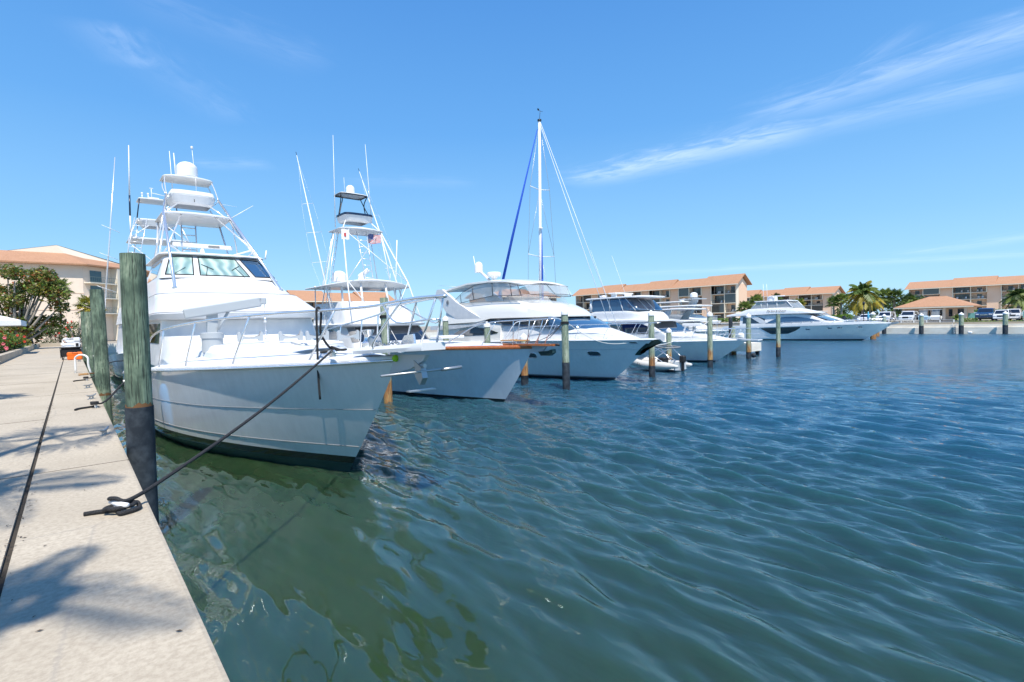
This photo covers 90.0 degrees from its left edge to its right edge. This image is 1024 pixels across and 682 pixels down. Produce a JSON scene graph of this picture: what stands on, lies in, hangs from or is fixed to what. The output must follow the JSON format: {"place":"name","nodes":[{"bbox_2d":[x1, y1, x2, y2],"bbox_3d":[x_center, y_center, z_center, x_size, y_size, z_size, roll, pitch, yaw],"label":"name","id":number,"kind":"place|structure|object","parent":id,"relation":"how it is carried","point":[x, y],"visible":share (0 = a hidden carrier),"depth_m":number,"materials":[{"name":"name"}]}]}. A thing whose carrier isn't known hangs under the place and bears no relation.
{"place":"outdoors","nodes":[
{"label":"outdoors","id":0,"kind":"place"},
{"bbox_2d":[0,346,63,572],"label":"walkway","id":1,"kind":"structure","parent":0,"point":[19,440],"depth_m":9.90,"materials":[{"name":"concrete"}]},
{"bbox_2d":[0,357,64,596],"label":"expansion joint","id":2,"kind":"object","parent":1,"relation":"attached to","point":[5,566],"visible":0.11,"depth_m":4.73,"materials":[{"name":"black rubber"}]},
{"bbox_2d":[0,362,128,478],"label":"slab joint","id":3,"kind":"object","parent":1,"relation":"on","point":[44,419],"visible":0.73,"depth_m":7.85,"materials":[{"name":"grey"}]},
{"bbox_2d":[1,383,182,631],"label":"leaf litter","id":4,"kind":"object","parent":1,"relation":"on","point":[31,509],"visible":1,"depth_m":4.38,"materials":[{"name":"brown plant"}]},
{"bbox_2d":[0,0,1023,325],"label":"sky","id":5,"kind":"structure","parent":0,"point":[781,144],"materials":[{"name":"blue"}]},
{"bbox_2d":[469,296,560,301],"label":"apartment building","id":6,"kind":"structure","parent":0,"point":[503,297],"depth_m":205.30,"materials":[{"name":"beige"}]},
{"bbox_2d":[32,319,1023,344],"bbox_3d":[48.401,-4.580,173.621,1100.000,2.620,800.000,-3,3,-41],"label":"ground","id":7,"kind":"structure","parent":0,"point":[932,323],"depth_m":76.88,"materials":[{"name":"concrete"}]},
{"bbox_2d":[0,344,38,363],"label":"planter wall","id":8,"kind":"structure","parent":7,"relation":"on","point":[7,356],"depth_m":37.01,"materials":[{"name":"concrete"}]},
{"bbox_2d":[0,263,71,346],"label":"broadleaf tree","id":9,"kind":"object","parent":7,"relation":"on","point":[36,283],"visible":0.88,"depth_m":54.94,"materials":[{"name":"green plant"}]},
{"bbox_2d":[36,343,60,346],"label":"planter wall","id":10,"kind":"structure","parent":7,"relation":"on","point":[48,344],"depth_m":65.27,"materials":[{"name":"concrete"}]},
{"bbox_2d":[57,278,75,342],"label":"palm tree","id":11,"kind":"object","parent":7,"relation":"on","point":[63,282],"visible":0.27,"depth_m":71.13,"materials":[{"name":"green plant"}]},
{"bbox_2d":[58,323,81,341],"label":"shade bush","id":12,"kind":"object","parent":7,"relation":"on","point":[67,326],"visible":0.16,"depth_m":70.78,"materials":[{"name":"green plant"}]},
{"bbox_2d":[0,245,149,342],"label":"apartment building","id":13,"kind":"structure","parent":7,"relation":"on","point":[84,272],"depth_m":95.70,"materials":[{"name":"paint"}]},
{"bbox_2d":[90,271,101,282],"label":"window","id":14,"kind":"structure","parent":13,"relation":"in","point":[95,275],"depth_m":98.23,"materials":[{"name":"teal"}]},
{"bbox_2d":[72,293,107,312],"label":"palm tree","id":15,"kind":"object","parent":7,"relation":"on","point":[81,301],"visible":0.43,"depth_m":73.10,"materials":[{"name":"green plant"}]},
{"bbox_2d":[80,332,436,351],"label":"basin end wall","id":16,"kind":"structure","parent":7,"relation":"on","point":[112,347],"depth_m":79.90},
{"bbox_2d":[286,290,394,322],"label":"apartment building","id":17,"kind":"structure","parent":7,"relation":"on","point":[307,297],"depth_m":153.72,"materials":[{"name":"beige"}]},
{"bbox_2d":[573,273,751,321],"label":"apartment building","id":18,"kind":"structure","parent":7,"relation":"on","point":[724,295],"depth_m":178.98,"materials":[{"name":"beige"}]},
{"bbox_2d":[715,295,723,302],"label":"window","id":19,"kind":"structure","parent":18,"relation":"in","point":[717,298],"depth_m":173.21,"materials":[{"name":"grey"}]},
{"bbox_2d":[715,286,723,293],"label":"window","id":20,"kind":"structure","parent":18,"relation":"in","point":[721,288],"depth_m":173.00,"materials":[{"name":"grey"}]},
{"bbox_2d":[736,300,751,311],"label":"palm tree","id":21,"kind":"object","parent":7,"relation":"on","point":[744,305],"visible":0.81,"depth_m":117.69,"materials":[{"name":"green plant"}]},
{"bbox_2d":[748,294,763,306],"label":"palm tree","id":22,"kind":"object","parent":7,"relation":"on","point":[755,297],"visible":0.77,"depth_m":117.58,"materials":[{"name":"green plant"}]},
{"bbox_2d":[747,286,845,314],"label":"apartment building","id":23,"kind":"structure","parent":7,"relation":"on","point":[814,298],"depth_m":231.06,"materials":[{"name":"beige"}]},
{"bbox_2d":[825,295,840,314],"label":"palm tree","id":24,"kind":"object","parent":7,"relation":"on","point":[830,300],"visible":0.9,"depth_m":98.92,"materials":[{"name":"green plant"}]},
{"bbox_2d":[832,293,849,318],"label":"palm tree","id":25,"kind":"object","parent":7,"relation":"on","point":[843,298],"visible":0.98,"depth_m":97.81,"materials":[{"name":"green plant"}]},
{"bbox_2d":[832,301,878,315],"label":"evergreen tree","id":26,"kind":"object","parent":7,"relation":"on","point":[845,310],"visible":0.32,"depth_m":129.00,"materials":[{"name":"green plant"}]},
{"bbox_2d":[843,280,885,315],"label":"palm tree","id":27,"kind":"object","parent":7,"relation":"on","point":[862,292],"visible":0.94,"depth_m":99.30,"materials":[{"name":"green plant"}]},
{"bbox_2d":[705,320,1023,324],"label":"parking lot","id":28,"kind":"structure","parent":7,"relation":"on","point":[903,321],"depth_m":80.09,"materials":[{"name":"asphalt"}]},
{"bbox_2d":[830,314,853,319],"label":"hedge","id":29,"kind":"object","parent":28,"relation":"on","point":[841,315],"visible":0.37,"depth_m":96.70,"materials":[{"name":"green plant"}]},
{"bbox_2d":[857,314,875,320],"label":"parked car","id":30,"kind":"object","parent":28,"relation":"on","point":[865,317],"visible":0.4,"depth_m":88.82,"materials":[{"name":"white"}]},
{"bbox_2d":[876,312,895,321],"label":"parked car","id":31,"kind":"object","parent":28,"relation":"on","point":[889,315],"visible":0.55,"depth_m":86.64,"materials":[{"name":"white"}]},
{"bbox_2d":[898,311,918,321],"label":"parked car","id":32,"kind":"object","parent":28,"relation":"on","point":[909,315],"visible":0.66,"depth_m":83.99,"materials":[{"name":"white"}]},
{"bbox_2d":[918,310,930,320],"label":"golf cart","id":33,"kind":"object","parent":28,"relation":"on","point":[926,316],"visible":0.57,"depth_m":83.65,"materials":[{"name":"white"}]},
{"bbox_2d":[930,309,942,320],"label":"golf cart","id":34,"kind":"object","parent":28,"relation":"on","point":[935,315],"visible":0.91,"depth_m":84.18,"materials":[{"name":"white"}]},
{"bbox_2d":[975,308,995,320],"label":"pickup truck","id":35,"kind":"object","parent":28,"relation":"on","point":[983,313],"visible":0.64,"depth_m":77.77,"materials":[{"name":"blue"}]},
{"bbox_2d":[992,310,1011,320],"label":"parked car","id":36,"kind":"object","parent":28,"relation":"on","point":[997,314],"visible":0.84,"depth_m":75.83,"materials":[{"name":"white"}]},
{"bbox_2d":[1007,309,1022,319],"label":"parked car","id":37,"kind":"object","parent":28,"relation":"on","point":[1016,314],"visible":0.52,"depth_m":76.57,"materials":[{"name":"white"}]},
{"bbox_2d":[713,324,1023,333],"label":"sea wall","id":38,"kind":"structure","parent":7,"relation":"on","point":[950,329],"depth_m":72.92,"materials":[{"name":"concrete"}]},
{"bbox_2d":[733,318,1023,323],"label":"grass verge","id":39,"kind":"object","parent":7,"relation":"on","point":[971,321],"depth_m":71.73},
{"bbox_2d":[704,318,739,322],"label":"hedge","id":40,"kind":"object","parent":39,"relation":"on","point":[727,319],"visible":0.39,"depth_m":121.81,"materials":[{"name":"green plant"}]},
{"bbox_2d":[874,287,893,311],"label":"palm tree","id":41,"kind":"object","parent":7,"relation":"on","point":[887,291],"visible":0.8,"depth_m":103.08,"materials":[{"name":"green plant"}]},
{"bbox_2d":[884,288,906,311],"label":"palm tree","id":42,"kind":"object","parent":7,"relation":"on","point":[898,292],"visible":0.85,"depth_m":102.67,"materials":[{"name":"green plant"}]},
{"bbox_2d":[871,295,923,314],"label":"evergreen tree","id":43,"kind":"object","parent":7,"relation":"on","point":[890,308],"visible":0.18,"depth_m":121.75,"materials":[{"name":"green plant"}]},
{"bbox_2d":[854,319,954,322],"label":"railing","id":44,"kind":"object","parent":7,"relation":"on","point":[913,321],"visible":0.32,"depth_m":77.52,"materials":[{"name":"metal"}]},
{"bbox_2d":[898,293,916,305],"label":"palm tree","id":45,"kind":"object","parent":7,"relation":"on","point":[908,296],"visible":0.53,"depth_m":104.29,"materials":[{"name":"green plant"}]},
{"bbox_2d":[893,296,981,320],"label":"harbour hut","id":46,"kind":"object","parent":7,"relation":"on","point":[950,306],"visible":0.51,"depth_m":90.79,"materials":[{"name":"tile"}]},
{"bbox_2d":[904,275,1023,309],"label":"apartment building","id":47,"kind":"structure","parent":7,"relation":"on","point":[987,291],"depth_m":187.59,"materials":[{"name":"beige"}]},
{"bbox_2d":[955,294,969,298],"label":"window","id":48,"kind":"structure","parent":47,"relation":"in","point":[956,295],"depth_m":190.40,"materials":[{"name":"grey"}]},
{"bbox_2d":[955,287,969,292],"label":"window","id":49,"kind":"structure","parent":47,"relation":"in","point":[957,290],"depth_m":190.51,"materials":[{"name":"grey"}]},
{"bbox_2d":[999,288,1023,319],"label":"palm tree","id":50,"kind":"object","parent":7,"relation":"on","point":[1017,295],"visible":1,"depth_m":79.44,"materials":[{"name":"green plant"}]},
{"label":"quay wall","id":51,"kind":"structure","parent":7,"relation":"on","visible":0},
{"bbox_2d":[0,357,229,681],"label":"bulkhead cap","id":52,"kind":"object","parent":51,"relation":"on","point":[104,597],"visible":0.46,"depth_m":3.31,"materials":[{"name":"concrete"}]},
{"bbox_2d":[60,347,81,359],"bbox_3d":[-27.394,0.749,31.802,1.028,0.768,0.695,-3,3,-41],"label":"work cart","id":53,"kind":"object","parent":52,"relation":"on","point":[64,351],"visible":0.61,"depth_m":31.47,"materials":[{"name":"black plastic"}]},
{"bbox_2d":[67,352,82,359],"bbox_3d":[-26.551,0.895,31.093,0.740,0.471,0.412,-3,3,-41],"label":"tool case","id":54,"kind":"object","parent":52,"relation":"on","point":[71,355],"visible":0.85,"depth_m":30.95,"materials":[{"name":"orange"}]},
{"bbox_2d":[73,337,79,346],"bbox_3d":[-29.120,0.426,34.293,0.340,1.325,0.260,-3,3,-41],"label":"power pedestal","id":55,"kind":"object","parent":52,"relation":"on","point":[76,341],"visible":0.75,"depth_m":34.20,"materials":[{"name":"white plastic"}]},
{"bbox_2d":[74,354,92,372],"bbox_3d":[-17.356,0.908,20.692,0.727,0.772,0.135,-1,2,0],"label":"hoop rail","id":56,"kind":"object","parent":52,"relation":"on","point":[75,367],"visible":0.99,"depth_m":20.66,"materials":[{"name":"metal"}]},
{"bbox_2d":[73,360,123,381],"bbox_3d":[-14.631,1.026,18.410,0.314,0.546,2.950,-2,2,-8],"label":"mooring rope","id":57,"kind":"object","parent":52,"relation":"on","point":[85,377],"visible":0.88,"depth_m":17.34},
{"bbox_2d":[99,426,109,436],"bbox_3d":[-6.369,1.413,7.998,0.069,0.117,0.333,-2,2,-19],"label":"horn cleat","id":58,"kind":"object","parent":52,"relation":"on","point":[104,432],"visible":1,"depth_m":7.98,"materials":[{"name":"grey"}]},
{"bbox_2d":[74,373,151,410],"bbox_3d":[-9.150,1.119,12.046,0.312,0.546,2.950,-2,2,-8],"label":"mooring rope","id":59,"kind":"object","parent":52,"relation":"on","point":[92,403],"visible":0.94,"depth_m":10.99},
{"bbox_2d":[108,500,129,510],"bbox_3d":[-3.502,1.473,4.559,0.297,0.102,0.059,0,2,31],"label":"horn cleat","id":60,"kind":"object","parent":52,"relation":"on","point":[116,503],"visible":0.72,"depth_m":4.51,"materials":[{"name":"white metal"}]},
{"bbox_2d":[83,349,332,515],"bbox_3d":[-3.323,0.836,6.906,0.413,1.197,4.993,-1,2,6],"label":"bow line","id":61,"kind":"object","parent":60,"relation":"attached to","point":[132,501],"visible":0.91,"depth_m":4.98,"materials":[{"name":"black fabric"}]},
{"bbox_2d":[108,334,1023,681],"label":"water","id":62,"kind":"structure","parent":0,"point":[824,510],"depth_m":7.41,"materials":[{"name":"liquid"}]},
{"bbox_2d":[80,312,86,367],"bbox_3d":[-26.552,0.851,31.917,0.373,5.320,0.365,-3,3,-41],"label":"mooring piling","id":63,"kind":"object","parent":62,"relation":"in","point":[83,335],"visible":0.34,"depth_m":31.72,"materials":[{"name":"green wood"}]},
{"bbox_2d":[84,312,94,384],"bbox_3d":[-20.006,1.121,24.360,0.364,5.000,0.356,-3,3,-41],"label":"mooring piling","id":64,"kind":"object","parent":62,"relation":"in","point":[88,337],"visible":0.44,"depth_m":24.19,"materials":[{"name":"green wood"}]},
{"bbox_2d":[89,289,112,423],"bbox_3d":[-12.611,1.086,15.778,0.378,5.320,0.484,-2,2,-14],"label":"mooring piling","id":65,"kind":"object","parent":62,"relation":"in","point":[100,346],"visible":0.68,"depth_m":15.60,"materials":[{"name":"green wood"}]},
{"bbox_2d":[119,253,158,524],"bbox_3d":[-5.404,1.308,7.441,0.358,5.120,0.347,-3,3,-41],"label":"mooring piling","id":66,"kind":"object","parent":62,"relation":"in","point":[140,430],"visible":0.68,"depth_m":7.29,"materials":[{"name":"green wood"}]},
{"bbox_2d":[99,145,190,380],"bbox_3d":[-22.539,-4.345,31.998,5.466,14.601,17.000,-3,3,-41],"label":"sportfishing boat","id":67,"kind":"object","parent":62,"relation":"on","point":[116,369],"visible":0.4,"depth_m":30.81,"materials":[{"name":"white"}]},
{"bbox_2d":[122,146,461,471],"bbox_3d":[-8.151,-2.806,15.920,5.436,11.970,21.777,-3,3,-41],"label":"sportfishing boat","id":68,"kind":"object","parent":62,"relation":"on","point":[232,342],"visible":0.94,"depth_m":12.30,"materials":[{"name":"white"}]},
{"bbox_2d":[315,306,346,399],"bbox_3d":[-3.492,0.217,9.996,0.554,1.786,0.403,-2,2,-7],"label":"hanging rope","id":69,"kind":"object","parent":68,"relation":"hanging from","point":[325,342],"visible":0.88,"depth_m":9.80,"materials":[{"name":"fabric"}]},
{"bbox_2d":[380,298,392,403],"bbox_3d":[-4.935,0.852,20.182,0.382,5.100,0.345,-3,3,-41],"label":"mooring piling","id":70,"kind":"object","parent":62,"relation":"in","point":[388,397],"visible":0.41,"depth_m":20.00,"materials":[{"name":"brown wood"}]},
{"bbox_2d":[296,146,559,401],"bbox_3d":[-4.564,-4.202,24.107,5.349,14.000,18.322,-3,3,-41],"label":"sportfishing boat","id":71,"kind":"object","parent":62,"relation":"on","point":[491,371],"visible":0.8,"depth_m":22.51,"materials":[{"name":"white"}]},
{"bbox_2d":[341,229,348,239],"bbox_3d":[-9.049,-5.798,27.773,0.422,0.608,0.036,-2,2,-4],"label":"signal flag","id":72,"kind":"object","parent":71,"relation":"attached to","point":[346,234],"visible":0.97,"depth_m":27.79,"materials":[{"name":"white fabric"}]},
{"bbox_2d":[368,234,380,243],"bbox_3d":[-7.790,-5.786,28.988,0.715,0.567,0.016,-1,2,0],"label":"ensign","id":73,"kind":"object","parent":71,"relation":"attached to","point":[371,237],"visible":0.99,"depth_m":29.00,"materials":[{"name":"multicoloured"}]},
{"bbox_2d":[442,316,448,340],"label":"mooring piling","id":74,"kind":"object","parent":62,"relation":"in","point":[445,319],"visible":0.4,"depth_m":30.24,"materials":[{"name":"green wood"}]},
{"bbox_2d":[484,323,490,342],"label":"mooring piling","id":75,"kind":"object","parent":62,"relation":"in","point":[487,326],"visible":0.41,"depth_m":27.22,"materials":[{"name":"green wood"}]},
{"bbox_2d":[520,333,528,384],"bbox_3d":[0.612,1.349,25.230,0.394,3.478,0.394,-3,3,-41],"label":"mooring piling","id":76,"kind":"object","parent":62,"relation":"in","point":[524,373],"visible":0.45,"depth_m":25.07,"materials":[{"name":"brown wood"}]},
{"bbox_2d":[430,256,662,379],"bbox_3d":[0.974,-1.621,30.680,4.710,8.106,18.351,-3,3,-41],"label":"motor yacht","id":77,"kind":"object","parent":62,"relation":"on","point":[589,358],"visible":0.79,"depth_m":28.01,"materials":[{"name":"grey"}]},
{"bbox_2d":[454,327,497,335],"bbox_3d":[-2.376,-0.568,31.471,0.032,0.607,4.800,-3,3,-41],"label":"side window","id":78,"kind":"structure","parent":77,"relation":"in","point":[473,331],"depth_m":31.46,"materials":[{"name":"black glass"}]},
{"bbox_2d":[487,317,547,325],"bbox_3d":[0.168,-1.056,28.640,0.033,0.460,5.200,-3,3,-41],"label":"side window","id":79,"kind":"structure","parent":77,"relation":"in","point":[538,322],"depth_m":28.01,"materials":[{"name":"black glass"}]},
{"bbox_2d":[499,108,621,330],"bbox_3d":[2.417,-7.521,38.138,3.467,19.288,14.000,-3,3,-41],"label":"sailboat","id":80,"kind":"object","parent":62,"relation":"on","point":[539,189],"visible":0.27,"depth_m":38.30,"materials":[{"name":"white"}]},
{"bbox_2d":[560,308,569,389],"bbox_3d":[2.403,0.824,22.937,0.384,4.603,0.360,-3,3,-41],"label":"mooring piling","id":81,"kind":"object","parent":62,"relation":"in","point":[564,312],"visible":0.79,"depth_m":22.80,"materials":[{"name":"green wood"}]},
{"bbox_2d":[648,310,654,376],"bbox_3d":[7.473,0.591,27.393,0.375,4.503,0.360,-3,3,-41],"label":"mooring piling","id":82,"kind":"object","parent":62,"relation":"in","point":[651,314],"visible":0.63,"depth_m":27.26,"materials":[{"name":"green wood"}]},
{"bbox_2d":[632,344,691,370],"bbox_3d":[8.780,0.969,31.130,1.988,1.518,3.867,-3,3,-41],"label":"inflatable dinghy","id":83,"kind":"object","parent":62,"relation":"on","point":[665,363],"visible":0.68,"depth_m":30.22,"materials":[{"name":"grey"}]},
{"bbox_2d":[666,328,671,359],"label":"mooring piling","id":84,"kind":"object","parent":62,"relation":"in","point":[668,340],"visible":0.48,"depth_m":32.69,"materials":[{"name":"green wood"}]},
{"bbox_2d":[586,252,762,361],"bbox_3d":[10.293,-2.806,40.029,4.800,9.353,17.920,-3,3,-41],"label":"flybridge cruiser","id":85,"kind":"object","parent":62,"relation":"on","point":[627,308],"visible":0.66,"depth_m":38.15,"materials":[{"name":"white"}]},
{"bbox_2d":[610,324,647,333],"bbox_3d":[7.431,-0.956,40.376,0.038,0.770,7.700,-3,3,-41],"label":"saloon window","id":86,"kind":"structure","parent":85,"relation":"in","point":[627,328],"depth_m":38.49,"materials":[{"name":"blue glass"}]},
{"bbox_2d":[654,321,688,331],"bbox_3d":[11.842,-1.076,38.340,3.600,0.760,1.400,-3,3,-41],"label":"front window","id":87,"kind":"structure","parent":85,"relation":"in","point":[674,326],"depth_m":38.36,"materials":[{"name":"blue glass"}]},
{"bbox_2d":[656,292,728,337],"bbox_3d":[15.752,-1.772,52.931,4.500,6.100,15.521,-3,3,-41],"label":"flybridge yacht","id":88,"kind":"object","parent":62,"relation":"on","point":[693,302],"visible":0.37,"depth_m":49.96,"materials":[{"name":"white"}]},
{"bbox_2d":[657,308,751,338],"bbox_3d":[13.767,-0.659,46.102,4.300,4.460,15.301,-3,3,-41],"label":"express cruiser","id":89,"kind":"object","parent":62,"relation":"on","point":[683,314],"visible":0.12,"depth_m":44.83,"materials":[{"name":"white"}]},
{"bbox_2d":[707,311,712,367],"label":"mooring piling","id":90,"kind":"object","parent":62,"relation":"in","point":[709,342],"visible":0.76,"depth_m":31.75,"materials":[{"name":"green wood"}]},
{"bbox_2d":[729,317,732,352],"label":"mooring piling","id":91,"kind":"object","parent":62,"relation":"in","point":[730,322],"visible":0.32,"depth_m":44.95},
{"bbox_2d":[733,342,760,354],"bbox_3d":[6.354,0.873,56.502,1.920,1.920,40.700,-3,3,-41],"label":"dock end","id":92,"kind":"object","parent":62,"relation":"in","point":[756,347],"visible":0.15,"depth_m":41.14,"materials":[{"name":"concrete"}]},
{"bbox_2d":[746,313,750,358],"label":"mooring piling","id":93,"kind":"object","parent":62,"relation":"in","point":[748,336],"visible":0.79,"depth_m":37.79,"materials":[{"name":"green wood"}]},
{"bbox_2d":[776,314,780,356],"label":"mooring piling","id":94,"kind":"object","parent":62,"relation":"in","point":[778,346],"visible":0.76,"depth_m":38.85,"materials":[{"name":"green wood"}]},
{"bbox_2d":[721,284,898,339],"bbox_3d":[36.546,-3.630,66.242,5.260,7.851,22.050,-3,3,-41],"label":"motor yacht","id":95,"kind":"object","parent":62,"relation":"on","point":[798,321],"visible":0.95,"depth_m":64.22,"materials":[{"name":"white"}]},
{"bbox_2d":[761,327,799,333],"bbox_3d":[34.240,-1.325,65.314,0.271,0.917,4.701,-3,3,-41],"label":"hull window","id":96,"kind":"structure","parent":95,"relation":"in","point":[792,329],"depth_m":64.91,"materials":[{"name":"black glass"}]},
{"bbox_2d":[765,316,819,323],"bbox_3d":[35.289,-2.660,64.481,0.111,0.840,6.500,-3,3,-41],"label":"saloon window","id":97,"kind":"structure","parent":95,"relation":"in","point":[783,319],"depth_m":64.53,"materials":[{"name":"blue glass"}]},
{"bbox_2d":[814,311,854,321],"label":"cabin cruiser","id":98,"kind":"object","parent":62,"relation":"on","point":[828,315],"visible":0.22,"depth_m":70.94,"materials":[{"name":"white"}]},
{"bbox_2d":[919,313,923,333],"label":"mooring piling","id":99,"kind":"object","parent":62,"relation":"in","point":[921,323],"visible":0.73,"depth_m":74.63,"materials":[{"name":"green wood"}]},
{"bbox_2d":[958,312,963,333],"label":"mooring piling","id":100,"kind":"object","parent":62,"relation":"in","point":[961,322],"visible":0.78,"depth_m":71.28,"materials":[{"name":"green wood"}]},
{"bbox_2d":[1002,311,1008,333],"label":"mooring piling","id":101,"kind":"object","parent":62,"relation":"in","point":[1005,324],"visible":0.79,"depth_m":67.93,"materials":[{"name":"green wood"}]},
{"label":"soil","id":102,"kind":"structure","parent":0,"visible":0},
{"bbox_2d":[0,330,16,349],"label":"flowering bush","id":103,"kind":"object","parent":102,"relation":"on","point":[4,345],"visible":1,"depth_m":37.95,"materials":[{"name":"green plant"}]},
{"bbox_2d":[0,330,25,351],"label":"flowering bush","id":104,"kind":"object","parent":102,"relation":"on","point":[19,345],"visible":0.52,"depth_m":44.11,"materials":[{"name":"green plant"}]},
{"bbox_2d":[0,316,26,326],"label":"parasol","id":105,"kind":"object","parent":102,"relation":"on","point":[7,322],"visible":1,"depth_m":40.80,"materials":[{"name":"white fabric"}]},
{"bbox_2d":[0,332,31,349],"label":"flowering bush","id":106,"kind":"object","parent":102,"relation":"on","point":[24,339],"visible":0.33,"depth_m":51.08,"materials":[{"name":"green plant"}]},
{"bbox_2d":[39,320,80,342],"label":"flowering bush","id":107,"kind":"object","parent":102,"relation":"on","point":[50,331],"visible":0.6,"depth_m":68.08,"materials":[{"name":"green plant"}]},
{"bbox_2d":[65,309,86,342],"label":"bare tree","id":108,"kind":"object","parent":102,"relation":"on","point":[79,332],"visible":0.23,"depth_m":69.96,"materials":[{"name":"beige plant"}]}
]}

